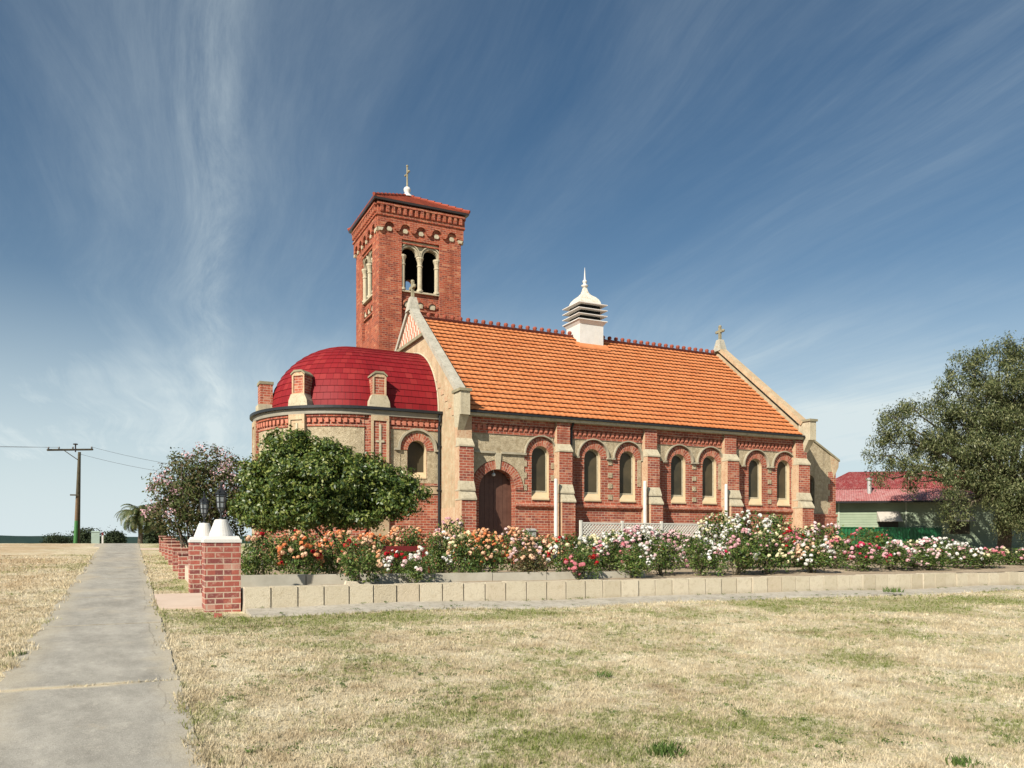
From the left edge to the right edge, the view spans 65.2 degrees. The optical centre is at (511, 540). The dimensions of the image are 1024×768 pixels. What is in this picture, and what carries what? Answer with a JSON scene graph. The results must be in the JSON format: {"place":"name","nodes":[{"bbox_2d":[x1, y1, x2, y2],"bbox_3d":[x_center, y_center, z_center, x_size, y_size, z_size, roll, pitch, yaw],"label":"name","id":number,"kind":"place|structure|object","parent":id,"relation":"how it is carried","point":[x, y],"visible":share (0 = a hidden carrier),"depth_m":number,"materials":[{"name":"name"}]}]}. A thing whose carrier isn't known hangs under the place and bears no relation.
{"place":"outdoors","nodes":[
{"label":"outdoors","id":0,"kind":"place"},
{"bbox_2d":[140,548,201,609],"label":"entry path","id":1,"kind":"structure","parent":0,"point":[175,601],"depth_m":13.42,"materials":[{"name":"beige concrete"}]},
{"bbox_2d":[0,543,1023,767],"bbox_3d":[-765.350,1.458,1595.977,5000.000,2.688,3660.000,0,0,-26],"label":"ground","id":2,"kind":"structure","parent":0,"point":[36,549],"depth_m":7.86,"materials":[{"name":"beige plant"}]},
{"bbox_2d":[6,650,26,656],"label":"weed","id":3,"kind":"object","parent":2,"relation":"on","point":[16,653],"visible":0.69,"depth_m":8.34,"materials":[{"name":"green plant"}]},
{"bbox_2d":[39,532,73,542],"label":"bush","id":4,"kind":"object","parent":2,"relation":"on","point":[59,539],"visible":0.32,"depth_m":94.51,"materials":[{"name":"green plant"}]},
{"bbox_2d":[47,443,92,542],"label":"power pole","id":5,"kind":"object","parent":2,"relation":"on","point":[77,511],"visible":0.96,"depth_m":61.92,"materials":[{"name":"brown wood"}]},
{"bbox_2d":[69,527,103,542],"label":"bush","id":6,"kind":"object","parent":2,"relation":"on","point":[85,536],"visible":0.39,"depth_m":89.12,"materials":[{"name":"green plant"}]},
{"bbox_2d":[91,531,99,543],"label":"utility cabinet","id":7,"kind":"object","parent":2,"relation":"on","point":[95,536],"visible":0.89,"depth_m":75.73,"materials":[{"name":"green metal"}]},
{"bbox_2d":[0,543,206,767],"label":"footpath","id":8,"kind":"structure","parent":2,"relation":"on","point":[104,630],"depth_m":6.90,"materials":[{"name":"concrete"}]},
{"bbox_2d":[100,526,127,542],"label":"bush","id":9,"kind":"object","parent":2,"relation":"on","point":[114,536],"visible":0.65,"depth_m":79.40,"materials":[{"name":"green plant"}]},
{"bbox_2d":[0,535,251,543],"bbox_3d":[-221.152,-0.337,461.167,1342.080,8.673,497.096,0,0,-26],"label":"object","id":10,"kind":"object","parent":2,"relation":"on","point":[19,539],"visible":0.05,"depth_m":490.08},
{"bbox_2d":[115,504,156,543],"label":"palm tree","id":11,"kind":"object","parent":2,"relation":"on","point":[134,515],"visible":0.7,"depth_m":54.48,"materials":[{"name":"green plant"}]},
{"bbox_2d":[143,523,168,543],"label":"bush","id":12,"kind":"object","parent":2,"relation":"on","point":[149,538],"visible":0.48,"depth_m":63.26,"materials":[{"name":"green plant"}]},
{"bbox_2d":[158,536,172,551],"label":"fence pillar","id":13,"kind":"structure","parent":2,"relation":"on","point":[160,544],"depth_m":29.13,"materials":[{"name":"brick"}]},
{"bbox_2d":[162,538,175,555],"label":"fence pillar","id":14,"kind":"structure","parent":2,"relation":"on","point":[163,545],"depth_m":26.89,"materials":[{"name":"brick"}]},
{"bbox_2d":[164,541,179,559],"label":"fence pillar","id":15,"kind":"structure","parent":2,"relation":"on","point":[166,547],"depth_m":24.64,"materials":[{"name":"brick"}]},
{"bbox_2d":[167,544,185,564],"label":"fence pillar","id":16,"kind":"structure","parent":2,"relation":"on","point":[170,554],"depth_m":22.39,"materials":[{"name":"brick"}]},
{"bbox_2d":[172,548,187,570],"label":"fence pillar","id":17,"kind":"structure","parent":2,"relation":"on","point":[175,559],"depth_m":20.13,"materials":[{"name":"brick"}]},
{"bbox_2d":[177,552,187,578],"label":"fence pillar","id":18,"kind":"structure","parent":2,"relation":"on","point":[182,559],"depth_m":17.88,"materials":[{"name":"brick"}]},
{"bbox_2d":[185,565,187,581],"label":"dwarf wall","id":19,"kind":"structure","parent":2,"relation":"on","point":[186,572],"depth_m":17.40,"materials":[{"name":"beige concrete"}]},
{"bbox_2d":[188,523,210,592],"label":"gate pillar","id":20,"kind":"structure","parent":2,"relation":"on","point":[195,562],"depth_m":14.80,"materials":[{"name":"brick"}]},
{"bbox_2d":[199,492,209,522],"bbox_3d":[-5.802,-0.630,15.088,0.198,0.587,0.173,0,0,-26],"label":"lantern","id":21,"kind":"object","parent":20,"relation":"on","point":[204,505],"visible":1,"depth_m":15.05,"materials":[{"name":"black paint"}]},
{"bbox_2d":[214,613,221,617],"bbox_3d":[-4.270,1.084,11.620,0.120,0.080,0.100,0,0,-26],"label":"broken brick","id":22,"kind":"object","parent":2,"relation":"on","point":[216,614],"visible":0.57,"depth_m":11.58,"materials":[{"name":"red brick"}]},
{"bbox_2d":[201,519,241,611],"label":"gate pillar","id":23,"kind":"structure","parent":2,"relation":"on","point":[221,567],"depth_m":12.32,"materials":[{"name":"brick"}]},
{"bbox_2d":[215,483,227,518],"bbox_3d":[-4.560,-0.630,12.545,0.198,0.587,0.173,0,0,-26],"label":"lantern","id":24,"kind":"object","parent":23,"relation":"on","point":[221,496],"visible":1,"depth_m":12.50,"materials":[{"name":"black paint"}]},
{"bbox_2d":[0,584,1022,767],"bbox_3d":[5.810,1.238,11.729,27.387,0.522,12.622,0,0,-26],"label":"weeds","id":25,"kind":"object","parent":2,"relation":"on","point":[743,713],"visible":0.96,"depth_m":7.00,"materials":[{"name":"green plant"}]},
{"bbox_2d":[250,165,839,564],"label":"church","id":26,"kind":"structure","parent":2,"relation":"on","point":[497,428],"depth_m":29.13,"materials":[{"name":"red brick"}]},
{"bbox_2d":[474,453,522,563],"bbox_3d":[-0.550,-1.060,26.517,1.880,3.680,0.445,0,0,-26],"label":"door","id":27,"kind":"structure","parent":26,"relation":"in","point":[494,487],"depth_m":26.63,"materials":[{"name":"red wood"}]},
{"bbox_2d":[523,435,554,499],"bbox_3d":[0.939,-2.477,27.112,1.400,2.183,0.320,0,0,-26],"label":"window","id":28,"kind":"structure","parent":26,"relation":"in","point":[539,456],"depth_m":27.19,"materials":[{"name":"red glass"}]},
{"bbox_2d":[575,439,610,501],"bbox_3d":[2.788,-2.477,27.998,1.400,2.183,0.320,0,0,-26],"label":"window","id":29,"kind":"structure","parent":26,"relation":"in","point":[590,457],"depth_m":28.08,"materials":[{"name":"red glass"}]},
{"bbox_2d":[611,441,642,502],"bbox_3d":[4.104,-2.477,28.629,1.400,2.183,0.320,0,0,-26],"label":"window","id":30,"kind":"structure","parent":26,"relation":"in","point":[626,461],"depth_m":28.73,"materials":[{"name":"beige stone"}]},
{"bbox_2d":[663,444,694,503],"bbox_3d":[6.124,-2.477,29.598,1.400,2.183,0.320,0,0,-26],"label":"window","id":31,"kind":"structure","parent":26,"relation":"in","point":[676,461],"depth_m":29.69,"materials":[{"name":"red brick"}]},
{"bbox_2d":[695,446,722,504],"bbox_3d":[7.431,-2.477,30.225,1.400,2.183,0.320,0,0,-26],"label":"window","id":32,"kind":"structure","parent":26,"relation":"in","point":[707,463],"depth_m":30.31,"materials":[{"name":"red brick"}]},
{"bbox_2d":[741,449,770,505],"bbox_3d":[9.451,-2.477,31.194,1.400,2.183,0.320,0,0,-26],"label":"window","id":33,"kind":"structure","parent":26,"relation":"in","point":[749,460],"depth_m":31.30,"materials":[{"name":"red brick"}]},
{"bbox_2d":[771,451,793,505],"bbox_3d":[10.759,-2.477,31.821,1.400,2.183,0.320,0,0,-26],"label":"window","id":34,"kind":"structure","parent":26,"relation":"in","point":[781,467],"depth_m":31.92,"materials":[{"name":"beige stone"}]},
{"bbox_2d":[593,670,611,676],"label":"weed","id":35,"kind":"object","parent":2,"relation":"on","point":[606,674],"visible":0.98,"depth_m":7.74,"materials":[{"name":"green plant"}]},
{"bbox_2d":[243,571,1023,612],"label":"garden wall","id":36,"kind":"structure","parent":2,"relation":"on","point":[286,596],"depth_m":14.85,"materials":[{"name":"concrete"}]},
{"bbox_2d":[246,585,1023,617],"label":"kerb","id":37,"kind":"structure","parent":2,"relation":"on","point":[330,609],"depth_m":14.39,"materials":[{"name":"concrete"}]},
{"bbox_2d":[882,587,904,592],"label":"weed","id":38,"kind":"object","parent":37,"relation":"on","point":[893,590],"visible":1,"depth_m":17.40,"materials":[{"name":"green plant"}]},
{"bbox_2d":[645,737,689,757],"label":"weed","id":39,"kind":"object","parent":2,"relation":"on","point":[664,747],"visible":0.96,"depth_m":5.23,"materials":[{"name":"green plant"}]},
{"bbox_2d":[837,527,942,551],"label":"steel fence","id":40,"kind":"object","parent":2,"relation":"on","point":[903,534],"visible":0.15,"depth_m":49.15,"materials":[{"name":"green metal"}]},
{"bbox_2d":[836,471,1023,552],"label":"weatherboard house","id":41,"kind":"structure","parent":2,"relation":"on","point":[860,502],"depth_m":51.10,"materials":[{"name":"wood"}]},
{"bbox_2d":[878,521,897,526],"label":"window","id":42,"kind":"structure","parent":41,"relation":"in","point":[880,524],"depth_m":51.29,"materials":[{"name":"black glass"}]},
{"bbox_2d":[949,521,969,533],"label":"window","id":43,"kind":"structure","parent":41,"relation":"in","point":[964,529],"depth_m":50.55,"materials":[{"name":"black glass"}]},
{"bbox_2d":[945,752,979,767],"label":"weed","id":44,"kind":"object","parent":2,"relation":"on","point":[955,760],"visible":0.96,"depth_m":5.09,"materials":[{"name":"green plant"}]},
{"bbox_2d":[0,0,1023,536],"label":"sky","id":45,"kind":"structure","parent":0,"point":[836,187],"materials":[{"name":"blue"}]},
{"bbox_2d":[241,553,1023,589],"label":"garden soil","id":46,"kind":"structure","parent":0,"point":[683,572],"depth_m":19.82,"materials":[{"name":"brown soil"}]},
{"bbox_2d":[138,442,252,547],"bbox_3d":[-8.828,-0.985,22.732,3.278,3.621,3.361,0,0,-26],"label":"crape myrtle","id":47,"kind":"object","parent":46,"relation":"on","point":[187,488],"visible":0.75,"depth_m":22.15,"materials":[{"name":"green plant"}]},
{"bbox_2d":[241,532,283,574],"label":"rose bush","id":48,"kind":"object","parent":46,"relation":"on","point":[258,562],"visible":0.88,"depth_m":14.97,"materials":[{"name":"green plant"}]},
{"bbox_2d":[241,530,338,574],"bbox_3d":[-5.133,0.335,17.626,2.716,1.133,1.461,0,0,-26],"label":"shrub","id":49,"kind":"object","parent":46,"relation":"on","point":[247,547],"visible":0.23,"depth_m":17.49,"materials":[{"name":"green plant"}]},
{"bbox_2d":[274,529,324,574],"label":"rose bush","id":50,"kind":"object","parent":46,"relation":"on","point":[300,556],"visible":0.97,"depth_m":15.00,"materials":[{"name":"green plant"}]},
{"bbox_2d":[226,423,433,571],"bbox_3d":[-4.575,-1.005,20.146,4.016,3.900,4.414,0,0,-45],"label":"round tree","id":51,"kind":"object","parent":46,"relation":"on","point":[304,483],"visible":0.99,"depth_m":19.44,"materials":[{"name":"green plant"}]},
{"bbox_2d":[313,530,365,573],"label":"rose bush","id":52,"kind":"object","parent":46,"relation":"on","point":[330,559],"visible":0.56,"depth_m":15.67,"materials":[{"name":"green plant"}]},
{"bbox_2d":[344,581,358,584],"bbox_3d":[-2.721,0.735,13.723,0.320,0.110,0.200,0,0,-26],"label":"loose stone","id":53,"kind":"object","parent":46,"relation":"on","point":[350,582],"visible":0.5,"depth_m":13.63,"materials":[{"name":"stone"}]},
{"bbox_2d":[335,536,386,582],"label":"rose bush","id":54,"kind":"object","parent":46,"relation":"on","point":[353,554],"visible":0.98,"depth_m":13.90,"materials":[{"name":"green plant"}]},
{"bbox_2d":[353,532,394,573],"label":"rose bush","id":55,"kind":"object","parent":46,"relation":"on","point":[374,537],"visible":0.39,"depth_m":17.69,"materials":[{"name":"green plant"}]},
{"bbox_2d":[375,548,419,573],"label":"rose bush","id":56,"kind":"object","parent":46,"relation":"on","point":[395,557],"visible":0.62,"depth_m":16.02,"materials":[{"name":"green plant"}]},
{"bbox_2d":[385,524,427,563],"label":"rose bush","id":57,"kind":"object","parent":46,"relation":"on","point":[412,539],"visible":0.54,"depth_m":19.14,"materials":[{"name":"orange plant"}]},
{"bbox_2d":[383,546,430,573],"bbox_3d":[-2.288,0.455,17.533,1.000,0.690,0.470,0,0,-26],"label":"garden bench","id":58,"kind":"object","parent":46,"relation":"on","point":[402,548],"visible":0.26,"depth_m":17.67,"materials":[{"name":"red paint"}]},
{"bbox_2d":[395,553,435,582],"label":"rose bush","id":59,"kind":"object","parent":46,"relation":"on","point":[416,570],"visible":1,"depth_m":14.44,"materials":[{"name":"green plant"}]},
{"bbox_2d":[416,530,456,572],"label":"rose bush","id":60,"kind":"object","parent":46,"relation":"on","point":[441,559],"visible":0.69,"depth_m":17.03,"materials":[{"name":"green plant"}]},
{"bbox_2d":[241,571,644,586],"bbox_3d":[-0.945,0.703,15.373,8.350,0.235,0.140,0,0,-26],"label":"garden edging","id":61,"kind":"object","parent":46,"relation":"on","point":[280,580],"visible":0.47,"depth_m":14.85,"materials":[{"name":"beige concrete"}]},
{"bbox_2d":[431,516,471,571],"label":"rose bush","id":62,"kind":"object","parent":46,"relation":"on","point":[452,522],"visible":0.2,"depth_m":19.86,"materials":[{"name":"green plant"}]},
{"bbox_2d":[446,530,489,572],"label":"rose bush","id":63,"kind":"object","parent":46,"relation":"on","point":[460,546],"visible":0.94,"depth_m":15.66,"materials":[{"name":"green plant"}]},
{"bbox_2d":[456,527,509,572],"bbox_3d":[-0.665,0.264,17.443,1.243,1.122,1.320,0,0,-26],"label":"rose bush","id":64,"kind":"object","parent":46,"relation":"on","point":[487,549],"visible":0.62,"depth_m":17.18,"materials":[{"name":"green plant"}]},
{"bbox_2d":[491,526,538,570],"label":"rose bush","id":65,"kind":"object","parent":46,"relation":"on","point":[516,541],"visible":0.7,"depth_m":19.32,"materials":[{"name":"green plant"}]},
{"bbox_2d":[510,545,553,573],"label":"rose bush","id":66,"kind":"object","parent":46,"relation":"on","point":[529,559],"visible":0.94,"depth_m":16.17,"materials":[{"name":"green plant"}]},
{"bbox_2d":[523,534,563,570],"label":"rose bush","id":67,"kind":"object","parent":46,"relation":"on","point":[544,543],"visible":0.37,"depth_m":19.37,"materials":[{"name":"green plant"}]},
{"bbox_2d":[554,479,557,553],"bbox_3d":[1.465,-0.590,26.709,0.114,2.980,0.120,0,0,-26],"label":"downpipe","id":68,"kind":"object","parent":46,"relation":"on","point":[555,507],"visible":0.79,"depth_m":26.66,"materials":[{"name":"white metal"}]},
{"bbox_2d":[547,532,604,571],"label":"rose bush","id":69,"kind":"object","parent":46,"relation":"on","point":[574,541],"visible":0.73,"depth_m":17.47,"materials":[{"name":"green plant"}]},
{"bbox_2d":[561,548,602,579],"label":"rose bush","id":70,"kind":"object","parent":46,"relation":"on","point":[579,564],"visible":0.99,"depth_m":15.97,"materials":[{"name":"green plant"}]},
{"bbox_2d":[575,534,609,569],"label":"rose bush","id":71,"kind":"object","parent":46,"relation":"on","point":[594,538],"visible":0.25,"depth_m":19.67,"materials":[{"name":"white plant"}]},
{"bbox_2d":[586,537,643,571],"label":"rose bush","id":72,"kind":"object","parent":46,"relation":"on","point":[610,561],"visible":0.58,"depth_m":18.32,"materials":[{"name":"green plant"}]},
{"bbox_2d":[591,529,643,567],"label":"rose bush","id":73,"kind":"object","parent":46,"relation":"on","point":[609,536],"visible":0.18,"depth_m":21.83,"materials":[{"name":"plant"}]},
{"bbox_2d":[612,542,656,577],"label":"rose bush","id":74,"kind":"object","parent":46,"relation":"on","point":[634,560],"visible":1,"depth_m":16.69,"materials":[{"name":"green plant"}]},
{"bbox_2d":[609,525,668,569],"bbox_3d":[3.264,0.208,20.498,1.640,1.247,1.623,0,0,-26],"label":"rose bush","id":75,"kind":"object","parent":46,"relation":"on","point":[637,537],"visible":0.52,"depth_m":20.29,"materials":[{"name":"white plant"}]},
{"bbox_2d":[643,481,646,556],"bbox_3d":[4.693,-0.610,28.257,0.114,3.020,0.120,0,0,-26],"label":"standpipe","id":76,"kind":"object","parent":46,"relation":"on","point":[644,501],"visible":0.64,"depth_m":28.23,"materials":[{"name":"white metal"}]},
{"bbox_2d":[579,520,735,563],"bbox_3d":[4.685,0.090,25.093,5.920,1.420,0.070,0,0,-26],"label":"lattice fence","id":77,"kind":"object","parent":46,"relation":"on","point":[623,525],"visible":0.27,"depth_m":24.71,"materials":[{"name":"paint"}]},
{"bbox_2d":[643,538,690,575],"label":"rose bush","id":78,"kind":"object","parent":46,"relation":"on","point":[660,563],"visible":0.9,"depth_m":17.75,"materials":[{"name":"green plant"}]},
{"bbox_2d":[645,529,692,568],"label":"rose bush","id":79,"kind":"object","parent":46,"relation":"on","point":[674,534],"visible":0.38,"depth_m":22.23,"materials":[{"name":"pink plant"}]},
{"bbox_2d":[676,534,721,568],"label":"rose bush","id":80,"kind":"object","parent":46,"relation":"on","point":[690,541],"visible":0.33,"depth_m":20.61,"materials":[{"name":"green plant"}]},
{"bbox_2d":[677,537,729,575],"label":"rose bush","id":81,"kind":"object","parent":46,"relation":"on","point":[710,560],"visible":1,"depth_m":17.65,"materials":[{"name":"green plant"}]},
{"bbox_2d":[693,510,742,563],"bbox_3d":[5.801,0.002,22.415,1.698,1.703,1.836,0,0,-26],"label":"rose bush","id":82,"kind":"object","parent":46,"relation":"on","point":[710,529],"visible":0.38,"depth_m":22.22,"materials":[{"name":"white plant"}]},
{"bbox_2d":[724,484,727,558],"bbox_3d":[7.984,-0.610,29.836,0.114,3.020,0.120,0,0,-26],"label":"standpipe","id":83,"kind":"object","parent":46,"relation":"on","point":[726,497],"visible":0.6,"depth_m":29.80,"materials":[{"name":"white metal"}]},
{"bbox_2d":[717,528,771,574],"bbox_3d":[5.269,0.259,18.306,1.203,1.132,1.534,0,0,13],"label":"rose bush","id":84,"kind":"object","parent":46,"relation":"on","point":[743,552],"visible":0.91,"depth_m":18.13,"materials":[{"name":"green plant"}]},
{"bbox_2d":[717,510,772,567],"bbox_3d":[6.131,0.004,21.497,1.885,1.698,1.828,0,0,-26],"label":"rose bush","id":85,"kind":"object","parent":46,"relation":"on","point":[740,520],"visible":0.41,"depth_m":21.27,"materials":[{"name":"white plant"}]},
{"bbox_2d":[749,527,797,573],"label":"rose bush","id":86,"kind":"object","parent":46,"relation":"on","point":[778,555],"visible":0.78,"depth_m":18.69,"materials":[{"name":"green plant"}]},
{"bbox_2d":[757,512,795,562],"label":"rose bush","id":87,"kind":"object","parent":46,"relation":"on","point":[773,518],"visible":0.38,"depth_m":24.46,"materials":[{"name":"green plant"}]},
{"bbox_2d":[769,526,818,567],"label":"rose bush","id":88,"kind":"object","parent":46,"relation":"on","point":[796,535],"visible":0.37,"depth_m":21.73,"materials":[{"name":"green plant"}]},
{"bbox_2d":[784,538,838,572],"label":"rose bush","id":89,"kind":"object","parent":46,"relation":"on","point":[802,549],"visible":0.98,"depth_m":19.23,"materials":[{"name":"green plant"}]},
{"bbox_2d":[793,521,854,566],"bbox_3d":[8.789,0.133,22.653,1.645,1.413,1.666,0,0,-26],"label":"rose bush","id":90,"kind":"object","parent":46,"relation":"on","point":[814,528],"visible":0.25,"depth_m":22.43,"materials":[{"name":"white plant"}]},
{"bbox_2d":[820,535,857,568],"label":"rose bush","id":91,"kind":"object","parent":46,"relation":"on","point":[844,543],"visible":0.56,"depth_m":21.00,"materials":[{"name":"green plant"}]},
{"bbox_2d":[834,541,897,570],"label":"rose bush","id":92,"kind":"object","parent":46,"relation":"on","point":[866,558],"visible":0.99,"depth_m":20.21,"materials":[{"name":"green plant"}]},
{"bbox_2d":[843,527,894,562],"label":"rose bush","id":93,"kind":"object","parent":46,"relation":"on","point":[874,536],"visible":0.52,"depth_m":26.91,"materials":[{"name":"green plant"}]},
{"bbox_2d":[874,539,922,569],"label":"rose bush","id":94,"kind":"object","parent":46,"relation":"on","point":[907,558],"visible":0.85,"depth_m":20.77,"materials":[{"name":"green plant"}]},
{"bbox_2d":[897,539,948,566],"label":"rose bush","id":95,"kind":"object","parent":46,"relation":"on","point":[922,544],"visible":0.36,"depth_m":22.44,"materials":[{"name":"white plant"}]},
{"bbox_2d":[902,548,961,569],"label":"rose bush","id":96,"kind":"object","parent":46,"relation":"on","point":[925,559],"visible":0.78,"depth_m":21.06,"materials":[{"name":"green plant"}]},
{"bbox_2d":[912,536,968,562],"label":"rose bush","id":97,"kind":"object","parent":46,"relation":"on","point":[938,541],"visible":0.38,"depth_m":25.17,"materials":[{"name":"white plant"}]},
{"bbox_2d":[860,330,1023,552],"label":"weeping tree","id":98,"kind":"object","parent":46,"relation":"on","point":[994,465],"visible":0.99,"depth_m":43.72,"materials":[{"name":"green plant"}]},
{"bbox_2d":[934,542,990,568],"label":"rose bush","id":99,"kind":"object","parent":46,"relation":"on","point":[966,558],"visible":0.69,"depth_m":22.10,"materials":[{"name":"green plant"}]},
{"bbox_2d":[965,547,1009,567],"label":"rose bush","id":100,"kind":"object","parent":46,"relation":"on","point":[994,554],"visible":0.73,"depth_m":22.41,"materials":[{"name":"green plant"}]},
{"bbox_2d":[986,546,1023,564],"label":"rose bush","id":101,"kind":"object","parent":46,"relation":"on","point":[1010,558],"visible":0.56,"depth_m":24.26,"materials":[{"name":"green plant"}]},
{"bbox_2d":[1008,547,1023,565],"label":"rose bush","id":102,"kind":"object","parent":46,"relation":"on","point":[1021,557],"visible":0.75,"depth_m":23.94,"materials":[{"name":"green plant"}]}
]}

